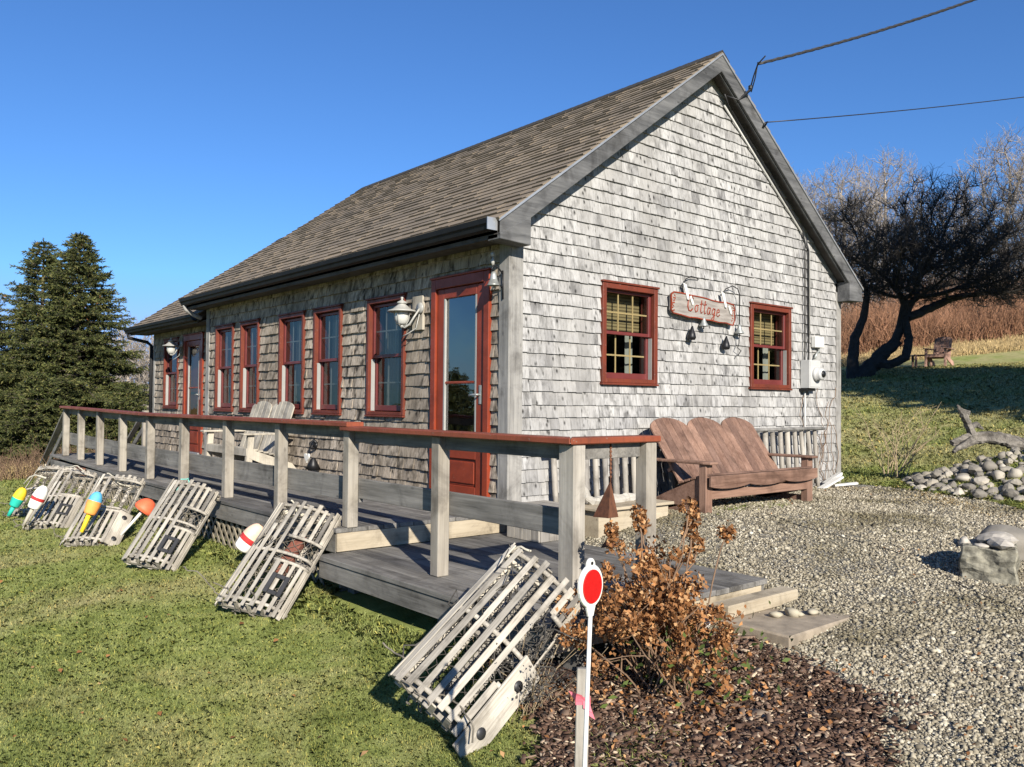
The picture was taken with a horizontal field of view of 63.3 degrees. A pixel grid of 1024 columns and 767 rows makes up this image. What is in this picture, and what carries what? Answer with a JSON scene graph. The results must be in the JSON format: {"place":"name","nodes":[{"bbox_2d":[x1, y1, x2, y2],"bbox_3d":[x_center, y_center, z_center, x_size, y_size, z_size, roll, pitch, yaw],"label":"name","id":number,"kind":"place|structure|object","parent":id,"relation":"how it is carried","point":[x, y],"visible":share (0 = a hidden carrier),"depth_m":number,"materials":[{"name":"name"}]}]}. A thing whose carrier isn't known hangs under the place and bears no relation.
{"place":"outdoors","nodes":[
{"label":"outdoors","id":0,"kind":"place"},
{"bbox_2d":[0,453,59,480],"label":"dry grass","id":1,"kind":"structure","parent":0,"point":[12,474],"depth_m":15.15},
{"bbox_2d":[0,334,1023,766],"bbox_3d":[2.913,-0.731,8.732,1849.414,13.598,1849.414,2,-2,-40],"label":"lawn ground","id":2,"kind":"structure","parent":0,"point":[388,612],"depth_m":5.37,"materials":[{"name":"plant"}]},
{"bbox_2d":[0,300,30,434],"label":"spruce tree","id":3,"kind":"object","parent":2,"relation":"on","point":[4,325],"visible":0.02,"depth_m":23.10,"materials":[{"name":"green plant"}]},
{"bbox_2d":[0,464,77,516],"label":"lobster trap","id":4,"kind":"object","parent":2,"relation":"on","point":[30,491],"visible":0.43,"depth_m":10.93,"materials":[{"name":"wood"}]},
{"bbox_2d":[23,474,46,484],"bbox_3d":[-5.970,1.209,10.418,0.448,0.137,0.057,0,-2,28],"label":"buoy rope","id":5,"kind":"object","parent":4,"relation":"attached to","point":[29,477],"visible":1,"depth_m":10.46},
{"bbox_2d":[7,487,26,516],"bbox_3d":[-6.015,1.440,10.090,0.198,0.354,0.153,2,-2,-40],"label":"buoy","id":6,"kind":"object","parent":5,"relation":"hanging from","point":[18,497],"visible":1,"depth_m":10.06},
{"bbox_2d":[0,368,89,465],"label":"spruce tree","id":7,"kind":"object","parent":2,"relation":"on","point":[45,422],"visible":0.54,"depth_m":20.28,"materials":[{"name":"green plant"}]},
{"bbox_2d":[13,465,97,529],"bbox_3d":[-5.405,1.335,9.888,0.653,0.311,1.004,3,35,-5],"label":"lobster trap","id":8,"kind":"object","parent":2,"relation":"on","point":[73,506],"visible":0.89,"depth_m":9.86,"materials":[{"name":"wood"}]},
{"bbox_2d":[21,485,47,526],"bbox_3d":[-5.362,1.377,9.350,0.153,0.459,0.244,14,-14,-84],"label":"buoy","id":9,"kind":"object","parent":8,"relation":"hanging from","point":[38,497],"visible":1,"depth_m":9.30,"materials":[{"name":"plastic"}]},
{"bbox_2d":[0,238,110,440],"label":"spruce tree","id":10,"kind":"object","parent":2,"relation":"on","point":[29,289],"visible":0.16,"depth_m":23.00,"materials":[{"name":"green plant"}]},
{"bbox_2d":[0,425,132,480],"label":"brush thicket","id":11,"kind":"object","parent":2,"relation":"on","point":[33,461],"visible":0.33,"depth_m":15.11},
{"bbox_2d":[0,231,152,451],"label":"spruce tree","id":12,"kind":"object","parent":2,"relation":"on","point":[97,352],"visible":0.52,"depth_m":22.38,"materials":[{"name":"green plant"}]},
{"bbox_2d":[48,473,146,546],"bbox_3d":[-4.360,1.295,8.831,0.654,0.411,1.036,4,37,-3],"label":"lobster trap","id":13,"kind":"object","parent":2,"relation":"on","point":[120,521],"visible":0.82,"depth_m":8.75,"materials":[{"name":"wood"}]},
{"bbox_2d":[80,491,102,532],"bbox_3d":[-4.300,1.312,8.494,0.191,0.412,0.142,1,-1,-9],"label":"buoy","id":14,"kind":"object","parent":13,"relation":"on","point":[93,503],"visible":1,"depth_m":8.45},
{"bbox_2d":[120,498,155,535],"bbox_3d":[-3.913,1.397,8.700,0.333,0.382,0.216,2,-2,-40],"label":"buoy","id":15,"kind":"object","parent":13,"relation":"on","point":[145,506],"visible":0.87,"depth_m":8.67,"materials":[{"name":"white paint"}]},
{"bbox_2d":[85,381,148,452],"bbox_3d":[-9.731,1.222,21.019,2.222,2.570,2.513,0,-1,5],"label":"spruce tree","id":16,"kind":"object","parent":2,"relation":"on","point":[121,404],"visible":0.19,"depth_m":20.75,"materials":[{"name":"green plant"}]},
{"bbox_2d":[87,329,148,390],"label":"bare tree","id":17,"kind":"object","parent":2,"relation":"on","point":[126,349],"visible":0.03,"depth_m":41.83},
{"bbox_2d":[104,315,153,409],"bbox_3d":[-15.090,0.112,33.830,4.083,5.932,3.862,2,-2,-40],"label":"bare tree","id":18,"kind":"object","parent":2,"relation":"on","point":[145,374],"visible":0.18,"depth_m":33.49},
{"bbox_2d":[123,336,153,405],"bbox_3d":[-16.332,0.230,37.987,3.862,5.932,4.083,1,-1,1],"label":"bare tree","id":19,"kind":"object","parent":2,"relation":"on","point":[142,364],"visible":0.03,"depth_m":37.20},
{"bbox_2d":[121,478,220,571],"bbox_3d":[-3.139,1.320,7.715,0.516,0.298,1.023,11,41,3],"label":"lobster trap","id":20,"kind":"object","parent":2,"relation":"on","point":[165,541],"visible":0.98,"depth_m":7.62,"materials":[{"name":"grey wood"}]},
{"bbox_2d":[0,541,368,761],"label":"fallen leaves","id":21,"kind":"object","parent":2,"relation":"on","point":[160,712],"visible":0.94,"depth_m":4.92,"materials":[{"name":"brown plant"}]},
{"bbox_2d":[183,500,341,620],"bbox_3d":[-1.838,1.250,6.189,0.778,0.375,1.015,11,40,11],"label":"lobster trap","id":22,"kind":"object","parent":2,"relation":"on","point":[290,560],"visible":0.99,"depth_m":6.12,"materials":[{"name":"wood"}]},
{"bbox_2d":[235,523,262,552],"bbox_3d":[-2.280,1.346,7.217,0.234,0.257,0.167,1,-2,-21],"label":"buoy","id":23,"kind":"object","parent":22,"relation":"on","point":[248,536],"visible":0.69,"depth_m":7.15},
{"bbox_2d":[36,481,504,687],"bbox_3d":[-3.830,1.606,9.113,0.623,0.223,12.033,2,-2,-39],"label":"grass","id":24,"kind":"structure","parent":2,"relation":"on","point":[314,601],"depth_m":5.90,"materials":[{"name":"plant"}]},
{"bbox_2d":[40,406,766,671],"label":"deck","id":25,"kind":"structure","parent":2,"relation":"on","point":[425,577],"depth_m":6.31,"materials":[{"name":"grey wood"}]},
{"bbox_2d":[200,401,295,468],"bbox_3d":[-3.481,0.722,11.078,0.818,0.979,1.500,2,-2,-40],"label":"garden settee","id":26,"kind":"object","parent":25,"relation":"on","point":[247,450],"visible":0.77,"depth_m":11.03,"materials":[{"name":"grey wood"}]},
{"bbox_2d":[507,500,558,542],"bbox_3d":[0.260,1.190,7.187,0.490,0.282,0.470,2,-2,-40],"label":"wooden box","id":27,"kind":"object","parent":25,"relation":"on","point":[527,535],"visible":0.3,"depth_m":7.03,"materials":[{"name":"grey wood"}]},
{"bbox_2d":[593,444,617,547],"bbox_3d":[0.565,0.642,4.755,0.159,0.598,0.142,1,-1,-16],"label":"rust chime","id":28,"kind":"object","parent":25,"relation":"hanging from","point":[606,508],"visible":0.97,"depth_m":4.76},
{"bbox_2d":[382,542,584,757],"bbox_3d":[-0.117,1.241,4.024,1.015,0.731,0.296,-41,-16,-38],"label":"lobster trap","id":29,"kind":"object","parent":2,"relation":"on","point":[491,718],"visible":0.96,"depth_m":3.95,"materials":[{"name":"wood"}]},
{"bbox_2d":[124,50,863,536],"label":"cottage","id":30,"kind":"structure","parent":2,"relation":"on","point":[602,228],"depth_m":9.34,"materials":[{"name":"wood"}]},
{"bbox_2d":[162,337,179,408],"bbox_3d":[-6.301,-0.187,15.519,0.210,1.314,0.814,2,-2,-40],"label":"window","id":31,"kind":"structure","parent":30,"relation":"in","point":[169,388],"depth_m":15.75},
{"bbox_2d":[162,338,182,359],"bbox_3d":[-6.137,-0.624,14.963,0.296,0.410,0.338,2,-2,-40],"label":"wall lantern","id":32,"kind":"object","parent":30,"relation":"attached to","point":[170,345],"depth_m":14.93,"materials":[{"name":"paint"}]},
{"bbox_2d":[185,340,200,451],"bbox_3d":[-5.568,0.220,14.586,0.194,1.948,0.778,2,-2,-40],"label":"door","id":33,"kind":"structure","parent":30,"relation":"in","point":[193,348],"depth_m":14.74,"materials":[{"name":"red paint"}]},
{"bbox_2d":[213,323,235,411],"bbox_3d":[-4.342,-0.236,12.732,0.210,1.332,0.729,2,-2,-40],"label":"window","id":34,"kind":"structure","parent":30,"relation":"in","point":[221,386],"depth_m":12.93,"materials":[{"name":"wood"}]},
{"bbox_2d":[238,318,260,412],"bbox_3d":[-3.726,-0.248,12.002,0.210,1.332,0.671,2,-2,-40],"label":"window","id":35,"kind":"structure","parent":30,"relation":"in","point":[246,374],"depth_m":12.17,"materials":[{"name":"wood"}]},
{"bbox_2d":[277,310,305,413],"bbox_3d":[-2.817,-0.265,10.987,0.290,1.332,0.758,2,-2,-40],"label":"window","id":36,"kind":"structure","parent":30,"relation":"in","point":[286,341],"depth_m":11.17,"materials":[{"name":"wood"}]},
{"bbox_2d":[304,439,319,470],"bbox_3d":[-2.468,0.876,10.237,0.189,0.380,0.215,2,-2,-40],"label":"wall ornament","id":37,"kind":"object","parent":30,"relation":"attached to","point":[312,464],"depth_m":10.17,"materials":[{"name":"black metal"}]},
{"bbox_2d":[311,304,343,415],"bbox_3d":[-2.174,-0.278,10.225,0.290,1.332,0.727,2,-2,-40],"label":"window","id":38,"kind":"structure","parent":30,"relation":"in","point":[321,318],"depth_m":10.40,"materials":[{"name":"wood"}]},
{"bbox_2d":[364,292,407,417],"bbox_3d":[-1.304,-0.295,9.194,0.290,1.332,0.798,2,-2,-40],"label":"window","id":39,"kind":"structure","parent":30,"relation":"in","point":[375,306],"depth_m":9.39,"materials":[{"name":"wood"}]},
{"bbox_2d":[387,297,423,336],"bbox_3d":[-1.124,-0.692,8.556,0.296,0.410,0.338,2,-2,-40],"label":"wall lantern","id":40,"kind":"object","parent":30,"relation":"attached to","point":[401,310],"depth_m":8.53,"materials":[{"name":"paint"}]},
{"bbox_2d":[412,295,424,330],"bbox_3d":[-0.972,-0.731,8.640,0.033,0.355,0.190,2,-2,-40],"label":"lamp board","id":41,"kind":"object","parent":30,"relation":"attached to","point":[421,320],"visible":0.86,"depth_m":8.61,"materials":[{"name":"white wood"}]},
{"bbox_2d":[436,283,483,495],"bbox_3d":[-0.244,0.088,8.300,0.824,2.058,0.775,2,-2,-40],"label":"door","id":42,"kind":"structure","parent":30,"relation":"in","point":[460,309],"depth_m":8.34,"materials":[{"name":"red paint"}]},
{"bbox_2d":[487,251,503,298],"bbox_3d":[-0.154,-0.988,7.536,0.150,0.430,0.122,0,-1,6],"label":"door bell","id":43,"kind":"object","parent":30,"relation":"attached to","point":[493,282],"depth_m":7.54,"materials":[{"name":"metal"}]},
{"bbox_2d":[599,279,659,385],"bbox_3d":[1.143,-0.504,8.664,0.867,1.052,0.305,2,-2,-40],"label":"window","id":44,"kind":"structure","parent":30,"relation":"in","point":[619,310],"depth_m":8.76,"materials":[{"name":"wood"}]},
{"bbox_2d":[669,276,739,325],"bbox_3d":[2.175,-0.931,9.343,1.262,0.506,0.090,2,-2,-40],"label":"cottage sign","id":45,"kind":"object","parent":30,"relation":"attached to","point":[686,304],"visible":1,"depth_m":9.26,"materials":[{"name":"red paint"}]},
{"bbox_2d":[687,318,695,339],"bbox_3d":[1.976,-0.607,9.143,0.103,0.265,0.103,2,-2,-40],"label":"bell","id":46,"kind":"object","parent":45,"relation":"hanging from","point":[691,334],"visible":1,"depth_m":9.12,"materials":[{"name":"black metal"}]},
{"bbox_2d":[721,336,729,349],"bbox_3d":[2.457,-0.527,9.547,0.103,0.285,0.103,2,-2,-40],"label":"bell","id":47,"kind":"object","parent":45,"relation":"hanging from","point":[725,345],"visible":1,"depth_m":9.52,"materials":[{"name":"black metal"}]},
{"bbox_2d":[727,55,765,99],"bbox_3d":[2.713,-3.469,9.516,0.457,0.415,0.219,0,-2,34],"label":"service bracket","id":48,"kind":"object","parent":30,"relation":"attached to","point":[750,87],"visible":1,"depth_m":9.55,"materials":[{"name":"black metal"}]},
{"bbox_2d":[757,0,975,64],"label":"service cable","id":49,"kind":"object","parent":48,"relation":"attached to","point":[862,35],"visible":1,"depth_m":9.93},
{"bbox_2d":[748,301,792,390],"bbox_3d":[3.114,-0.446,10.326,0.904,1.052,0.305,2,-2,-40],"label":"window","id":50,"kind":"structure","parent":30,"relation":"in","point":[761,315],"depth_m":10.46,"materials":[{"name":"wood"}]},
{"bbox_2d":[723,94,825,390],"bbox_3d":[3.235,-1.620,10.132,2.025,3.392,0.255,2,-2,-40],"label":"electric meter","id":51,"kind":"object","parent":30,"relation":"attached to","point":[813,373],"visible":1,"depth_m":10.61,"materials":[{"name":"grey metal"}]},
{"bbox_2d":[804,391,805,454],"bbox_3d":[3.769,0.736,10.675,0.023,1.271,0.044,0,-2,36],"label":"ground conduit","id":52,"kind":"object","parent":30,"relation":"attached to","point":[805,419],"visible":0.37,"depth_m":10.66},
{"bbox_2d":[811,336,823,358],"bbox_3d":[4.010,-0.463,10.890,0.210,0.299,0.070,2,-2,-40],"label":"junction box","id":53,"kind":"object","parent":30,"relation":"attached to","point":[817,342],"visible":1,"depth_m":10.84,"materials":[{"name":"white paint"}]},
{"bbox_2d":[800,387,838,484],"bbox_3d":[4.043,0.649,10.911,0.999,1.365,0.036,2,-2,-40],"label":"dead vine","id":54,"kind":"object","parent":30,"relation":"attached to","point":[822,449],"visible":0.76,"depth_m":11.00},
{"bbox_3d":[3.008,-3.077,9.866,0.075,0.085,0.045,2,-2,-40],"label":"wire hook","id":55,"kind":"object","parent":30,"relation":"attached to","visible":0},
{"bbox_2d":[768,97,1023,122],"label":"phone wire","id":56,"kind":"object","parent":55,"relation":"attached to","point":[890,111],"visible":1,"depth_m":10.95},
{"bbox_2d":[569,667,594,766],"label":"grade stake","id":57,"kind":"object","parent":2,"relation":"on","point":[578,696],"visible":0.73,"depth_m":2.40,"materials":[{"name":"grey wood"}]},
{"bbox_2d":[577,558,602,766],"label":"driveway reflector","id":58,"kind":"object","parent":2,"relation":"on","point":[590,585],"visible":1,"depth_m":2.31,"materials":[{"name":"white paint"}]},
{"bbox_2d":[498,712,764,766],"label":"mulch","id":59,"kind":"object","parent":2,"relation":"on","point":[594,754],"depth_m":3.58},
{"bbox_2d":[478,636,885,766],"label":"mulch bed","id":60,"kind":"object","parent":2,"relation":"on","point":[600,648],"visible":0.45,"depth_m":4.13,"materials":[{"name":"wood"}]},
{"bbox_2d":[471,617,612,720],"bbox_3d":[0.130,1.382,4.046,0.682,0.473,0.544,-1,-2,40],"label":"dead perennial","id":61,"kind":"object","parent":60,"relation":"on","point":[542,687],"visible":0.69,"depth_m":4.03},
{"bbox_2d":[433,627,869,766],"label":"leaf litter","id":62,"kind":"object","parent":60,"relation":"on","point":[680,716],"visible":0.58,"depth_m":4.00,"materials":[{"name":"plant"}]},
{"bbox_2d":[555,496,837,714],"bbox_3d":[0.904,1.083,4.272,1.393,0.998,1.204,1,-1,-4],"label":"hydrangea bush","id":63,"kind":"object","parent":60,"relation":"on","point":[664,617],"visible":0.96,"depth_m":4.14,"materials":[{"name":"brown plant"}]},
{"bbox_2d":[464,626,937,766],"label":"bark chips","id":64,"kind":"object","parent":60,"relation":"on","point":[801,745],"visible":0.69,"depth_m":3.79,"materials":[{"name":"wood"}]},
{"bbox_2d":[668,427,824,489],"bbox_3d":[2.818,0.944,9.787,3.210,0.837,0.123,2,-2,-40],"label":"picket panel","id":65,"kind":"object","parent":2,"relation":"on","point":[765,431],"visible":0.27,"depth_m":10.31,"materials":[{"name":"grey wood"}]},
{"bbox_2d":[711,500,800,514],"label":"grass","id":66,"kind":"structure","parent":2,"relation":"on","point":[740,507],"depth_m":8.18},
{"bbox_2d":[585,484,1023,766],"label":"gravel yard","id":67,"kind":"structure","parent":2,"relation":"on","point":[871,610],"depth_m":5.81,"materials":[{"name":"gravel"}]},
{"bbox_2d":[551,445,660,501],"bbox_3d":[0.931,0.988,8.197,1.640,0.718,0.118,2,-2,-40],"label":"picket panel","id":68,"kind":"object","parent":67,"relation":"on","point":[615,472],"visible":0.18,"depth_m":8.19,"materials":[{"name":"grey wood"}]},
{"bbox_2d":[585,499,673,537],"bbox_3d":[0.973,1.267,7.689,1.020,0.330,0.520,2,-2,-40],"label":"wooden trough","id":69,"kind":"object","parent":67,"relation":"on","point":[594,527],"visible":0.19,"depth_m":7.38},
{"bbox_2d":[585,485,635,504],"bbox_3d":[0.941,1.004,7.729,0.835,0.266,0.132,2,-2,-40],"label":"driftwood","id":70,"kind":"object","parent":69,"relation":"on","point":[618,498],"visible":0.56,"depth_m":7.66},
{"bbox_2d":[650,417,817,513],"bbox_3d":[2.298,0.817,8.650,1.944,0.912,0.858,2,-2,-40],"label":"wooden bench","id":71,"kind":"object","parent":67,"relation":"on","point":[727,457],"visible":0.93,"depth_m":8.56,"materials":[{"name":"brown wood"}]},
{"bbox_2d":[712,608,854,648],"bbox_3d":[1.681,1.472,5.103,0.780,0.085,0.540,2,-2,-40],"label":"step plank","id":72,"kind":"object","parent":67,"relation":"on","point":[782,629],"visible":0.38,"depth_m":4.90,"materials":[{"name":"wood"}]},
{"bbox_2d":[713,586,797,619],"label":"timber kerb","id":73,"kind":"structure","parent":72,"relation":"on","point":[755,602],"depth_m":5.22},
{"bbox_2d":[784,607,798,616],"bbox_3d":[1.722,1.409,5.108,0.063,0.056,0.101,1,-1,-9],"label":"pebble","id":74,"kind":"object","parent":72,"relation":"on","point":[791,612],"visible":1,"depth_m":5.08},
{"bbox_2d":[818,472,857,487],"bbox_3d":[4.146,1.251,10.695,0.567,0.209,0.268,1,-1,-17],"label":"scrap board","id":75,"kind":"object","parent":67,"relation":"on","point":[832,480],"visible":0.93,"depth_m":10.65,"materials":[{"name":"white paint"}]},
{"bbox_2d":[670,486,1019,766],"bbox_3d":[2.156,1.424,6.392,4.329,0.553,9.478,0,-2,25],"label":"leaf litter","id":76,"kind":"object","parent":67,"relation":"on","point":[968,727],"visible":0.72,"depth_m":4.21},
{"bbox_2d":[767,514,1020,610],"bbox_3d":[2.930,1.330,6.437,0.271,0.286,2.901,1,-1,-17],"label":"ground cable","id":77,"kind":"object","parent":67,"relation":"on","point":[904,555],"visible":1,"depth_m":6.42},
{"bbox_2d":[959,539,1020,585],"bbox_3d":[3.463,1.303,6.020,0.379,0.298,0.430,0,-2,33],"label":"stone block","id":78,"kind":"object","parent":67,"relation":"on","point":[992,565],"depth_m":5.85,"materials":[{"name":"stone"}]},
{"bbox_2d":[957,536,970,545],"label":"loose stone","id":79,"kind":"object","parent":78,"relation":"on","point":[962,539],"visible":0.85,"depth_m":6.04,"materials":[{"name":"stone"}]},
{"bbox_2d":[975,531,1018,544],"bbox_3d":[3.534,1.138,6.063,0.272,0.104,0.351,0,-1,18],"label":"loose stone","id":80,"kind":"object","parent":78,"relation":"on","point":[984,538],"visible":0.68,"depth_m":6.01,"materials":[{"name":"stone"}]},
{"bbox_2d":[987,537,1014,549],"bbox_3d":[3.476,1.141,5.913,0.169,0.082,0.321,0,-2,28],"label":"loose stone","id":81,"kind":"object","parent":78,"relation":"on","point":[998,543],"visible":1,"depth_m":5.83,"materials":[{"name":"stone"}]},
{"bbox_2d":[790,164,855,244],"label":"bare tree","id":82,"kind":"object","parent":2,"relation":"on","point":[812,196],"visible":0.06,"depth_m":53.19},
{"bbox_2d":[803,149,899,273],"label":"bare tree","id":83,"kind":"object","parent":2,"relation":"on","point":[840,193],"visible":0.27,"depth_m":51.55,"materials":[{"name":"plant"}]},
{"bbox_2d":[843,145,934,275],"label":"bare tree","id":84,"kind":"object","parent":2,"relation":"on","point":[887,182],"visible":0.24,"depth_m":55.68,"materials":[{"name":"plant"}]},
{"bbox_2d":[850,401,942,477],"bbox_3d":[5.268,0.789,11.638,1.394,1.083,1.078,-1,-2,41],"label":"bare shrub","id":85,"kind":"object","parent":2,"relation":"on","point":[906,455],"visible":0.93,"depth_m":11.50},
{"bbox_2d":[814,162,1023,378],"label":"apple tree","id":86,"kind":"object","parent":2,"relation":"on","point":[922,263],"visible":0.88,"depth_m":22.89,"materials":[{"name":"brown plant"}]},
{"bbox_2d":[910,355,931,366],"bbox_3d":[13.020,-0.693,26.381,0.560,0.430,0.440,0,-1,10],"label":"side table","id":87,"kind":"object","parent":2,"relation":"on","point":[912,356],"visible":0.57,"depth_m":26.23,"materials":[{"name":"brown wood"}]},
{"bbox_2d":[830,485,1023,523],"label":"dry grass","id":88,"kind":"structure","parent":2,"relation":"on","point":[949,498],"depth_m":9.28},
{"bbox_2d":[832,185,1023,313],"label":"brush thicket","id":89,"kind":"object","parent":2,"relation":"on","point":[921,282],"visible":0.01,"depth_m":41.48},
{"bbox_2d":[835,361,1023,508],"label":"grass","id":90,"kind":"structure","parent":2,"relation":"on","point":[957,369],"depth_m":17.09,"materials":[{"name":"plant"}]},
{"bbox_2d":[841,264,1023,355],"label":"brush thicket","id":91,"kind":"object","parent":2,"relation":"on","point":[963,324],"visible":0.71,"depth_m":33.12,"materials":[{"name":"plant"}]},
{"bbox_2d":[842,477,1023,509],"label":"grass","id":92,"kind":"structure","parent":2,"relation":"on","point":[1008,500],"depth_m":9.76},
{"bbox_2d":[931,469,943,478],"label":"field stone","id":93,"kind":"object","parent":2,"relation":"on","point":[935,473],"visible":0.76,"depth_m":10.35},
{"bbox_2d":[923,337,954,366],"bbox_3d":[13.519,-1.014,26.234,0.700,0.979,0.997,-1,-2,44],"label":"adirondack chair","id":94,"kind":"object","parent":2,"relation":"on","point":[941,350],"visible":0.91,"depth_m":26.28,"materials":[{"name":"brown wood"}]},
{"bbox_2d":[918,181,991,283],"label":"bare tree","id":95,"kind":"object","parent":2,"relation":"on","point":[954,217],"visible":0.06,"depth_m":59.85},
{"bbox_2d":[955,475,969,481],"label":"field stone","id":96,"kind":"object","parent":2,"relation":"on","point":[960,478],"visible":0.99,"depth_m":9.90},
{"bbox_2d":[902,449,1023,480],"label":"field stones","id":97,"kind":"object","parent":2,"relation":"on","point":[916,474],"visible":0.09,"depth_m":10.80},
{"bbox_2d":[962,483,976,490],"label":"field stone","id":98,"kind":"object","parent":2,"relation":"on","point":[967,486],"visible":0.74,"depth_m":9.58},
{"bbox_2d":[968,465,984,474],"bbox_3d":[5.585,1.050,10.006,0.178,0.144,0.180,0,-1,1],"label":"field stone","id":99,"kind":"object","parent":2,"relation":"on","point":[972,469],"visible":0.8,"depth_m":9.96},
{"bbox_2d":[972,489,987,497],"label":"field stone","id":100,"kind":"object","parent":2,"relation":"on","point":[978,493],"visible":0.95,"depth_m":9.23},
{"bbox_2d":[973,476,989,486],"bbox_3d":[5.466,1.153,9.672,0.153,0.135,0.170,-1,-2,40],"label":"field stone","id":101,"kind":"object","parent":2,"relation":"on","point":[978,481],"visible":0.82,"depth_m":9.64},
{"bbox_2d":[949,119,1023,275],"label":"bare tree","id":102,"kind":"object","parent":2,"relation":"on","point":[1009,171],"visible":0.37,"depth_m":49.99,"materials":[{"name":"plant"}]},
{"bbox_2d":[949,405,1023,453],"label":"driftwood log","id":103,"kind":"object","parent":2,"relation":"on","point":[971,437],"visible":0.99,"depth_m":10.55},
{"bbox_2d":[982,460,997,470],"bbox_3d":[5.716,0.988,9.928,0.190,0.134,0.159,2,-2,-40],"label":"field stone","id":104,"kind":"object","parent":2,"relation":"on","point":[988,465],"visible":0.95,"depth_m":9.88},
{"bbox_2d":[990,470,1005,481],"bbox_3d":[5.676,1.088,9.690,0.141,0.164,0.176,0,-1,14],"label":"field stone","id":105,"kind":"object","parent":2,"relation":"on","point":[997,474],"visible":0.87,"depth_m":9.63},
{"bbox_2d":[980,524,1023,560],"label":"boulder","id":106,"kind":"object","parent":2,"relation":"on","point":[1017,533],"visible":0.3,"depth_m":6.48,"materials":[{"name":"stone"}]},
{"bbox_2d":[990,152,1023,262],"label":"bare tree","id":107,"kind":"object","parent":2,"relation":"on","point":[1015,185],"visible":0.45,"depth_m":48.02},
{"bbox_2d":[1003,488,1018,498],"bbox_3d":[5.486,1.220,9.137,0.120,0.133,0.169,2,-2,-40],"label":"field stone","id":108,"kind":"object","parent":2,"relation":"on","point":[1010,493],"visible":0.92,"depth_m":9.09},
{"bbox_2d":[1006,479,1021,486],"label":"field stone","id":109,"kind":"object","parent":2,"relation":"on","point":[1015,482],"visible":0.83,"depth_m":9.36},
{"bbox_2d":[1007,468,1022,478],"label":"field stone","id":110,"kind":"object","parent":2,"relation":"on","point":[1012,473],"visible":0.99,"depth_m":9.54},
{"bbox_2d":[0,0,1023,382],"label":"sky","id":111,"kind":"structure","parent":0,"point":[187,139],"materials":[{"name":"blue"}]},
{"bbox_2d":[841,332,1023,366],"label":"dry grass","id":112,"kind":"structure","parent":0,"point":[1007,343],"depth_m":30.77,"materials":[{"name":"plant"}]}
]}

